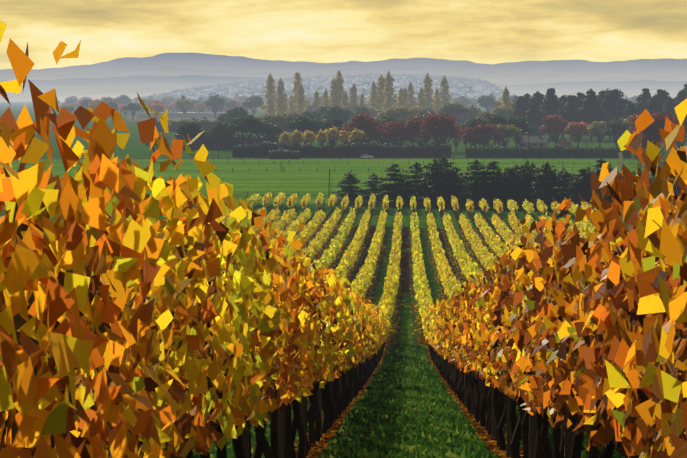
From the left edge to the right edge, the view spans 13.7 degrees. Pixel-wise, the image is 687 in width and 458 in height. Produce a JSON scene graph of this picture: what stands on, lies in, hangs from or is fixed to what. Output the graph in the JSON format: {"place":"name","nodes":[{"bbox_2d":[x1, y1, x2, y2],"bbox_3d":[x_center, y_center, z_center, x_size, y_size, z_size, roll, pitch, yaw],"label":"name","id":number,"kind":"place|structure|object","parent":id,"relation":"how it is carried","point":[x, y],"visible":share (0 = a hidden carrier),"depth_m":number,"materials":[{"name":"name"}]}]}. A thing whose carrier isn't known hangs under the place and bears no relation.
{"place":"outdoors","nodes":[
{"label":"outdoors","id":0,"kind":"place"},
{"bbox_2d":[21,158,349,158],"bbox_3d":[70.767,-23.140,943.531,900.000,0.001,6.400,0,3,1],"label":"road","id":1,"kind":"structure","parent":0,"point":[213,158],"depth_m":948.17,"materials":[{"name":"asphalt"}]},
{"bbox_2d":[127,108,379,120],"bbox_3d":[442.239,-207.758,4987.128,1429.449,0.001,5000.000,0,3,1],"label":"dry fields","id":2,"kind":"structure","parent":0,"point":[129,118],"depth_m":2822.85,"materials":[{"name":"plant"}]},
{"bbox_2d":[119,80,494,105],"bbox_3d":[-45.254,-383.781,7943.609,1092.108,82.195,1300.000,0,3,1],"label":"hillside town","id":3,"kind":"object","parent":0,"point":[364,92],"depth_m":7653.65},
{"bbox_2d":[131,72,510,101],"bbox_3d":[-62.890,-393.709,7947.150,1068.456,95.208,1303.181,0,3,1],"label":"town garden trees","id":4,"kind":"object","parent":3,"relation":"on","point":[413,80],"visible":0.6,"depth_m":7941.26,"materials":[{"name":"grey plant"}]},
{"bbox_2d":[170,75,502,103],"bbox_3d":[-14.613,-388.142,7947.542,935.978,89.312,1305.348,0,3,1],"label":"town houses","id":5,"kind":"structure","parent":3,"relation":"on","point":[480,87],"depth_m":7790.92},
{"bbox_2d":[0,53,686,84],"bbox_3d":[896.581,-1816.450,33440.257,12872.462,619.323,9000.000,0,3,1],"label":"mountain range","id":6,"kind":"structure","parent":0,"point":[506,73],"depth_m":32751.23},
{"bbox_2d":[0,102,686,446],"bbox_3d":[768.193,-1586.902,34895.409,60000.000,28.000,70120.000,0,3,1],"label":"ground","id":7,"kind":"structure","parent":0,"point":[134,147],"depth_m":516.49,"materials":[{"name":"green plant"}]},
{"bbox_2d":[122,103,141,120],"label":"distant tree","id":8,"kind":"object","parent":7,"relation":"on","point":[133,108],"visible":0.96,"depth_m":2563.14,"materials":[{"name":"grey plant"}]},
{"bbox_2d":[137,112,223,117],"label":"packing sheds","id":9,"kind":"object","parent":7,"relation":"on","point":[183,115],"visible":0.67,"depth_m":2887.70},
{"bbox_2d":[174,99,195,112],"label":"distant tree","id":10,"kind":"object","parent":7,"relation":"on","point":[183,103],"visible":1,"depth_m":2894.47,"materials":[{"name":"grey plant"}]},
{"bbox_2d":[175,121,208,154],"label":"tree","id":11,"kind":"object","parent":7,"relation":"on","point":[192,130],"visible":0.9,"depth_m":997.76,"materials":[{"name":"green plant"}]},
{"bbox_2d":[204,95,225,117],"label":"distant tree","id":12,"kind":"object","parent":7,"relation":"on","point":[215,101],"visible":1,"depth_m":2821.15,"materials":[{"name":"grey plant"}]},
{"bbox_2d":[206,121,238,150],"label":"tree","id":13,"kind":"object","parent":7,"relation":"on","point":[224,130],"visible":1,"depth_m":1077.53,"materials":[{"name":"green plant"}]},
{"bbox_2d":[224,107,253,133],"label":"tree","id":14,"kind":"object","parent":7,"relation":"on","point":[231,113],"visible":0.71,"depth_m":1557.01,"materials":[{"name":"green plant"}]},
{"bbox_2d":[229,114,264,143],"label":"tree","id":15,"kind":"object","parent":7,"relation":"on","point":[241,124],"visible":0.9,"depth_m":1077.21,"materials":[{"name":"green plant"}]},
{"bbox_2d":[242,95,263,115],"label":"distant tree","id":16,"kind":"object","parent":7,"relation":"on","point":[252,102],"visible":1,"depth_m":2788.10,"materials":[{"name":"grey plant"}]},
{"bbox_2d":[251,121,283,146],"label":"tree","id":17,"kind":"object","parent":7,"relation":"on","point":[271,130],"visible":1,"depth_m":1075.67,"materials":[{"name":"green plant"}]},
{"bbox_2d":[263,73,277,114],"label":"lombardy poplar","id":18,"kind":"object","parent":7,"relation":"on","point":[271,93],"visible":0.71,"depth_m":2333.78,"materials":[{"name":"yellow plant"}]},
{"bbox_2d":[259,113,286,126],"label":"tree","id":19,"kind":"object","parent":7,"relation":"on","point":[278,119],"visible":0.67,"depth_m":1345.26,"materials":[{"name":"green plant"}]},
{"bbox_2d":[274,78,286,113],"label":"lombardy poplar","id":20,"kind":"object","parent":7,"relation":"on","point":[280,102],"visible":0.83,"depth_m":2295.82,"materials":[{"name":"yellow plant"}]},
{"bbox_2d":[289,130,302,145],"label":"tree","id":21,"kind":"object","parent":7,"relation":"on","point":[293,138],"visible":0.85,"depth_m":1026.71,"materials":[{"name":"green plant"}]},
{"bbox_2d":[290,72,304,111],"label":"lombardy poplar","id":22,"kind":"object","parent":7,"relation":"on","point":[297,76],"visible":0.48,"depth_m":2348.43,"materials":[{"name":"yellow plant"}]},
{"bbox_2d":[294,83,306,112],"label":"lombardy poplar","id":23,"kind":"object","parent":7,"relation":"on","point":[301,99],"visible":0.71,"depth_m":2251.45,"materials":[{"name":"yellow plant"}]},
{"bbox_2d":[284,115,324,146],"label":"tree","id":24,"kind":"object","parent":7,"relation":"on","point":[304,124],"visible":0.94,"depth_m":1076.78,"materials":[{"name":"green plant"}]},
{"bbox_2d":[301,130,315,146],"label":"tree","id":25,"kind":"object","parent":7,"relation":"on","point":[308,137],"visible":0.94,"depth_m":1026.74,"materials":[{"name":"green plant"}]},
{"bbox_2d":[301,110,321,130],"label":"tree","id":26,"kind":"object","parent":7,"relation":"on","point":[316,114],"visible":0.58,"depth_m":1583.67,"materials":[{"name":"green plant"}]},
{"bbox_2d":[104,334,522,457],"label":"fallen leaves","id":27,"kind":"object","parent":7,"relation":"on","point":[330,433],"visible":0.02,"depth_m":45.24,"materials":[{"name":"orange plant"}]},
{"bbox_2d":[315,129,326,146],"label":"tree","id":28,"kind":"object","parent":7,"relation":"on","point":[321,136],"visible":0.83,"depth_m":1032.42,"materials":[{"name":"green plant"}]},
{"bbox_2d":[313,116,344,143],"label":"tree","id":29,"kind":"object","parent":7,"relation":"on","point":[332,122],"visible":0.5,"depth_m":1090.89,"materials":[{"name":"green plant"}]},
{"bbox_2d":[324,126,341,146],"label":"yellow birch","id":30,"kind":"object","parent":7,"relation":"on","point":[335,134],"visible":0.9,"depth_m":1026.07,"materials":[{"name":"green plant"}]},
{"bbox_2d":[328,77,340,106],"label":"lombardy poplar","id":31,"kind":"object","parent":7,"relation":"on","point":[333,91],"visible":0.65,"depth_m":2271.74,"materials":[{"name":"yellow plant"}]},
{"bbox_2d":[320,106,352,122],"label":"tree","id":32,"kind":"object","parent":7,"relation":"on","point":[339,112],"visible":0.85,"depth_m":1463.39,"materials":[{"name":"green plant"}]},
{"bbox_2d":[333,70,343,105],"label":"lombardy poplar","id":33,"kind":"object","parent":7,"relation":"on","point":[338,77],"visible":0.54,"depth_m":2275.47,"materials":[{"name":"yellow plant"}]},
{"bbox_2d":[0,20,686,457],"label":"grapevines","id":34,"kind":"object","parent":7,"relation":"on","point":[546,308],"visible":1,"depth_m":13.24,"materials":[{"name":"orange plant"}]},
{"bbox_2d":[3,202,685,457],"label":"vine trunks","id":35,"kind":"object","parent":7,"relation":"on","point":[476,398],"visible":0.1,"depth_m":30.49,"materials":[{"name":"brown wood"}]},
{"bbox_2d":[327,172,369,205],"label":"conifer","id":36,"kind":"object","parent":7,"relation":"on","point":[349,180],"visible":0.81,"depth_m":532.34,"materials":[{"name":"green plant"}]},
{"bbox_2d":[348,84,359,108],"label":"lombardy poplar","id":37,"kind":"object","parent":7,"relation":"on","point":[353,98],"visible":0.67,"depth_m":2258.59,"materials":[{"name":"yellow plant"}]},
{"bbox_2d":[349,128,364,145],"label":"yellow birch","id":38,"kind":"object","parent":7,"relation":"on","point":[354,134],"visible":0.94,"depth_m":1024.73,"materials":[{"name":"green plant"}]},
{"bbox_2d":[341,112,382,145],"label":"red maple","id":39,"kind":"object","parent":7,"relation":"on","point":[367,125],"visible":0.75,"depth_m":1037.82,"materials":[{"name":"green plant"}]},
{"bbox_2d":[104,343,623,457],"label":"aisle grass","id":40,"kind":"structure","parent":7,"relation":"on","point":[406,405],"depth_m":43.59,"materials":[{"name":"green plant"}]},
{"bbox_2d":[357,172,384,205],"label":"conifer","id":41,"kind":"object","parent":7,"relation":"on","point":[373,189],"visible":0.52,"depth_m":531.17,"materials":[{"name":"green plant"}]},
{"bbox_2d":[368,80,379,117],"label":"lombardy poplar","id":42,"kind":"object","parent":7,"relation":"on","point":[373,97],"visible":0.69,"depth_m":2298.13,"materials":[{"name":"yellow plant"}]},
{"bbox_2d":[267,226,483,438],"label":"aisle wheel tracks","id":43,"kind":"object","parent":7,"relation":"on","point":[397,336],"visible":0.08,"depth_m":312.45},
{"bbox_2d":[150,134,608,157],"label":"power poles and lines","id":44,"kind":"object","parent":7,"relation":"on","point":[380,137],"visible":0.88,"depth_m":950.44,"materials":[{"name":"wood"}]},
{"bbox_2d":[376,73,386,112],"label":"lombardy poplar","id":45,"kind":"object","parent":7,"relation":"on","point":[381,95],"visible":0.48,"depth_m":2302.00,"materials":[{"name":"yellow plant"}]},
{"bbox_2d":[381,70,396,111],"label":"lombardy poplar","id":46,"kind":"object","parent":7,"relation":"on","point":[390,90],"visible":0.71,"depth_m":2202.24,"materials":[{"name":"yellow plant"}]},
{"bbox_2d":[375,163,411,207],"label":"conifer","id":47,"kind":"object","parent":7,"relation":"on","point":[390,187],"visible":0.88,"depth_m":523.83,"materials":[{"name":"green plant"}]},
{"bbox_2d":[155,116,635,183],"bbox_3d":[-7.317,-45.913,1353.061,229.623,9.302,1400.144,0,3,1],"label":"clipped hedges","id":48,"kind":"object","parent":7,"relation":"on","point":[254,146],"visible":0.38,"depth_m":963.26,"materials":[{"name":"green plant"}]},
{"bbox_2d":[379,121,412,146],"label":"red maple","id":49,"kind":"object","parent":7,"relation":"on","point":[392,129],"visible":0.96,"depth_m":1033.88,"materials":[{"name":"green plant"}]},
{"bbox_2d":[383,105,415,121],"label":"tree","id":50,"kind":"object","parent":7,"relation":"on","point":[401,113],"visible":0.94,"depth_m":1581.64,"materials":[{"name":"green plant"}]},
{"bbox_2d":[395,88,406,107],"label":"lombardy poplar","id":51,"kind":"object","parent":7,"relation":"on","point":[401,102],"visible":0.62,"depth_m":2242.85,"materials":[{"name":"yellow plant"}]},
{"bbox_2d":[273,225,531,292],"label":"soil strips","id":52,"kind":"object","parent":7,"relation":"on","point":[406,274],"depth_m":344.51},
{"bbox_2d":[277,223,534,334],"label":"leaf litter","id":53,"kind":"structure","parent":7,"relation":"on","point":[398,321],"depth_m":326.69,"materials":[{"name":"plant"}]},
{"bbox_2d":[392,162,431,206],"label":"conifer","id":54,"kind":"object","parent":7,"relation":"on","point":[412,185],"visible":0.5,"depth_m":523.37,"materials":[{"name":"green plant"}]},
{"bbox_2d":[407,82,416,108],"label":"lombardy poplar","id":55,"kind":"object","parent":7,"relation":"on","point":[410,90],"visible":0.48,"depth_m":2351.79,"materials":[{"name":"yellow plant"}]},
{"bbox_2d":[403,117,432,146],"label":"red maple","id":56,"kind":"object","parent":7,"relation":"on","point":[414,126],"visible":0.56,"depth_m":1037.13,"materials":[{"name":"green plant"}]},
{"bbox_2d":[416,87,426,109],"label":"lombardy poplar","id":57,"kind":"object","parent":7,"relation":"on","point":[421,99],"visible":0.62,"depth_m":2229.41,"materials":[{"name":"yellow plant"}]},
{"bbox_2d":[253,205,590,457],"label":"under vine soil strips","id":58,"kind":"object","parent":7,"relation":"on","point":[441,216],"visible":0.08,"depth_m":419.03,"materials":[{"name":"brown soil"}]},
{"bbox_2d":[423,72,435,110],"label":"lombardy poplar","id":59,"kind":"object","parent":7,"relation":"on","point":[427,81],"visible":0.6,"depth_m":2326.71,"materials":[{"name":"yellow plant"}]},
{"bbox_2d":[198,156,663,212],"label":"paddock fences","id":60,"kind":"object","parent":7,"relation":"on","point":[382,158],"visible":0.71,"depth_m":777.61,"materials":[{"name":"brown wood"}]},
{"bbox_2d":[405,156,460,208],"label":"conifer","id":61,"kind":"object","parent":7,"relation":"on","point":[435,176],"visible":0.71,"depth_m":518.34,"materials":[{"name":"green plant"}]},
{"bbox_2d":[432,88,441,112],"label":"lombardy poplar","id":62,"kind":"object","parent":7,"relation":"on","point":[437,103],"visible":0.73,"depth_m":2335.43,"materials":[{"name":"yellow plant"}]},
{"bbox_2d":[418,112,459,146],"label":"red maple","id":63,"kind":"object","parent":7,"relation":"on","point":[432,126],"visible":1,"depth_m":1023.24,"materials":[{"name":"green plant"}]},
{"bbox_2d":[438,75,451,107],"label":"lombardy poplar","id":64,"kind":"object","parent":7,"relation":"on","point":[444,97],"visible":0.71,"depth_m":2359.89,"materials":[{"name":"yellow plant"}]},
{"bbox_2d":[435,167,470,207],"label":"conifer","id":65,"kind":"object","parent":7,"relation":"on","point":[455,177],"visible":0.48,"depth_m":518.05,"materials":[{"name":"green plant"}]},
{"bbox_2d":[439,102,470,125],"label":"tree","id":66,"kind":"object","parent":7,"relation":"on","point":[454,110],"visible":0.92,"depth_m":1721.58,"materials":[{"name":"green plant"}]},
{"bbox_2d":[453,108,474,123],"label":"tree","id":67,"kind":"object","parent":7,"relation":"on","point":[460,119],"visible":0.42,"depth_m":1739.02,"materials":[{"name":"green plant"}]},
{"bbox_2d":[449,159,496,209],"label":"conifer","id":68,"kind":"object","parent":7,"relation":"on","point":[474,178],"visible":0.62,"depth_m":513.06,"materials":[{"name":"green plant"}]},
{"bbox_2d":[461,126,484,147],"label":"red maple","id":69,"kind":"object","parent":7,"relation":"on","point":[470,134],"visible":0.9,"depth_m":1027.71,"materials":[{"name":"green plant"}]},
{"bbox_2d":[463,117,491,149],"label":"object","id":70,"kind":"object","parent":7,"relation":"on","point":[472,123],"visible":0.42,"depth_m":1047.52,"materials":[{"name":"green plant"}]},
{"bbox_2d":[472,123,502,148],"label":"red maple","id":71,"kind":"object","parent":7,"relation":"on","point":[487,129],"visible":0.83,"depth_m":1026.28,"materials":[{"name":"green plant"}]},
{"bbox_2d":[477,95,498,111],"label":"distant tree","id":72,"kind":"object","parent":7,"relation":"on","point":[487,102],"visible":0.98,"depth_m":2764.14,"materials":[{"name":"green plant"}]},
{"bbox_2d":[470,159,512,209],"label":"conifer","id":73,"kind":"object","parent":7,"relation":"on","point":[496,177],"visible":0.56,"depth_m":512.52,"materials":[{"name":"green plant"}]},
{"bbox_2d":[486,112,519,145],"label":"tree","id":74,"kind":"object","parent":7,"relation":"on","point":[495,119],"visible":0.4,"depth_m":1093.61,"materials":[{"name":"green plant"}]},
{"bbox_2d":[492,105,518,117],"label":"tree","id":75,"kind":"object","parent":7,"relation":"on","point":[505,111],"visible":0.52,"depth_m":1636.04,"materials":[{"name":"green plant"}]},
{"bbox_2d":[487,167,524,209],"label":"conifer","id":76,"kind":"object","parent":7,"relation":"on","point":[507,177],"visible":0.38,"depth_m":510.40,"materials":[{"name":"green plant"}]},
{"bbox_2d":[491,124,521,146],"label":"garden tree","id":77,"kind":"object","parent":7,"relation":"on","point":[506,131],"visible":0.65,"depth_m":1046.02,"materials":[{"name":"green plant"}]},
{"bbox_2d":[500,86,512,107],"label":"lombardy poplar","id":78,"kind":"object","parent":7,"relation":"on","point":[505,99],"visible":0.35,"depth_m":1745.28,"materials":[{"name":"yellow plant"}]},
{"bbox_2d":[508,96,529,136],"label":"tall pine","id":79,"kind":"object","parent":7,"relation":"on","point":[520,106],"visible":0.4,"depth_m":1393.28,"materials":[{"name":"green plant"}]},
{"bbox_2d":[500,159,538,209],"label":"conifer","id":80,"kind":"object","parent":7,"relation":"on","point":[526,178],"visible":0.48,"depth_m":508.98,"materials":[{"name":"green plant"}]},
{"bbox_2d":[507,114,536,145],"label":"garden tree","id":81,"kind":"object","parent":7,"relation":"on","point":[524,126],"visible":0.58,"depth_m":1094.45,"materials":[{"name":"green plant"}]},
{"bbox_2d":[520,103,545,136],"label":"tall pine","id":82,"kind":"object","parent":7,"relation":"on","point":[532,119],"visible":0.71,"depth_m":1332.84,"materials":[{"name":"green plant"}]},
{"bbox_2d":[525,91,544,136],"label":"tall pine","id":83,"kind":"object","parent":7,"relation":"on","point":[536,100],"visible":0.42,"depth_m":1393.27,"materials":[{"name":"green plant"}]},
{"bbox_2d":[519,161,567,211],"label":"conifer","id":84,"kind":"object","parent":7,"relation":"on","point":[546,175],"visible":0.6,"depth_m":503.68,"materials":[{"name":"green plant"}]},
{"bbox_2d":[538,88,564,140],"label":"tall pine","id":85,"kind":"object","parent":7,"relation":"on","point":[550,102],"visible":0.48,"depth_m":1339.72,"materials":[{"name":"green plant"}]},
{"bbox_2d":[538,114,568,145],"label":"garden tree","id":86,"kind":"object","parent":7,"relation":"on","point":[554,125],"visible":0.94,"depth_m":1164.80,"materials":[{"name":"red plant"}]},
{"bbox_2d":[543,167,577,210],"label":"conifer","id":87,"kind":"object","parent":7,"relation":"on","point":[565,180],"visible":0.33,"depth_m":503.98,"materials":[{"name":"green plant"}]},
{"bbox_2d":[555,134,574,148],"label":"house","id":88,"kind":"structure","parent":7,"relation":"on","point":[564,141],"depth_m":1129.61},
{"bbox_2d":[557,95,587,139],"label":"tall pine","id":89,"kind":"object","parent":7,"relation":"on","point":[570,114],"visible":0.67,"depth_m":1310.94,"materials":[{"name":"green plant"}]},
{"bbox_2d":[562,121,591,146],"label":"garden tree","id":90,"kind":"object","parent":7,"relation":"on","point":[574,128],"visible":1,"depth_m":1154.79,"materials":[{"name":"plant"}]},
{"bbox_2d":[562,168,596,211],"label":"conifer","id":91,"kind":"object","parent":7,"relation":"on","point":[576,189],"visible":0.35,"depth_m":498.91,"materials":[{"name":"green plant"}]},
{"bbox_2d":[577,93,605,141],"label":"tall pine","id":92,"kind":"object","parent":7,"relation":"on","point":[583,109],"visible":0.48,"depth_m":1308.88,"materials":[{"name":"green plant"}]},
{"bbox_2d":[575,158,613,211],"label":"conifer","id":93,"kind":"object","parent":7,"relation":"on","point":[588,196],"visible":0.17,"depth_m":497.78,"materials":[{"name":"green plant"}]},
{"bbox_2d":[578,88,612,141],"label":"tall pine","id":94,"kind":"object","parent":7,"relation":"on","point":[597,100],"visible":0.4,"depth_m":1310.10,"materials":[{"name":"green plant"}]},
{"bbox_2d":[586,121,606,145],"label":"garden tree","id":95,"kind":"object","parent":7,"relation":"on","point":[594,127],"visible":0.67,"depth_m":1145.57,"materials":[{"name":"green plant"}]},
{"bbox_2d":[600,93,621,140],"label":"tall pine","id":96,"kind":"object","parent":7,"relation":"on","point":[608,103],"visible":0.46,"depth_m":1329.52,"materials":[{"name":"green plant"}]},
{"bbox_2d":[599,118,628,146],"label":"garden tree","id":97,"kind":"object","parent":7,"relation":"on","point":[616,127],"visible":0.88,"depth_m":1084.70,"materials":[{"name":"green plant"}]},
{"bbox_2d":[608,89,628,140],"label":"tall pine","id":98,"kind":"object","parent":7,"relation":"on","point":[615,95],"visible":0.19,"depth_m":1341.69,"materials":[{"name":"green plant"}]},
{"bbox_2d":[613,98,625,117],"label":"tall pine","id":99,"kind":"object","parent":7,"relation":"on","point":[621,106],"visible":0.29,"depth_m":1334.54,"materials":[{"name":"green plant"}]},
{"bbox_2d":[618,102,639,121],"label":"tall pine","id":100,"kind":"object","parent":7,"relation":"on","point":[630,108],"visible":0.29,"depth_m":1301.62,"materials":[{"name":"green plant"}]},
{"bbox_2d":[635,87,651,114],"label":"tall pine","id":101,"kind":"object","parent":7,"relation":"on","point":[646,96],"visible":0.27,"depth_m":1422.97,"materials":[{"name":"green plant"}]},
{"bbox_2d":[644,95,662,115],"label":"tall pine","id":102,"kind":"object","parent":7,"relation":"on","point":[654,105],"visible":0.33,"depth_m":1310.67,"materials":[{"name":"green plant"}]},
{"bbox_2d":[627,111,685,153],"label":"garden tree","id":103,"kind":"object","parent":7,"relation":"on","point":[651,132],"visible":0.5,"depth_m":824.07,"materials":[{"name":"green plant"}]},
{"bbox_2d":[648,89,667,140],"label":"tall pine","id":104,"kind":"object","parent":7,"relation":"on","point":[660,95],"visible":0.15,"depth_m":1339.15,"materials":[{"name":"green plant"}]},
{"bbox_2d":[661,97,679,115],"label":"tall pine","id":105,"kind":"object","parent":7,"relation":"on","point":[669,105],"visible":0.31,"depth_m":1321.75,"materials":[{"name":"green plant"}]},
{"bbox_2d":[663,113,686,148],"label":"garden tree","id":106,"kind":"object","parent":7,"relation":"on","point":[685,133],"visible":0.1,"depth_m":994.98,"materials":[{"name":"green plant"}]},
{"bbox_2d":[0,75,686,101],"bbox_3d":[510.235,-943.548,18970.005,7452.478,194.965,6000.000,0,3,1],"label":"hill range","id":107,"kind":"structure","parent":0,"point":[131,87],"depth_m":18057.54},
{"bbox_2d":[0,0,686,69],"label":"sky","id":108,"kind":"structure","parent":0,"point":[318,31],"materials":[{"name":"yellow"}]},
{"bbox_2d":[11,159,686,203],"bbox_3d":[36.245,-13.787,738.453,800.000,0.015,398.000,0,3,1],"label":"paddock grass","id":109,"kind":"structure","parent":0,"point":[276,178],"depth_m":790.49,"materials":[{"name":"green plant"}]},
{"bbox_2d":[518,135,548,148],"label":"farm house","id":110,"kind":"structure","parent":0,"point":[536,141],"depth_m":1115.25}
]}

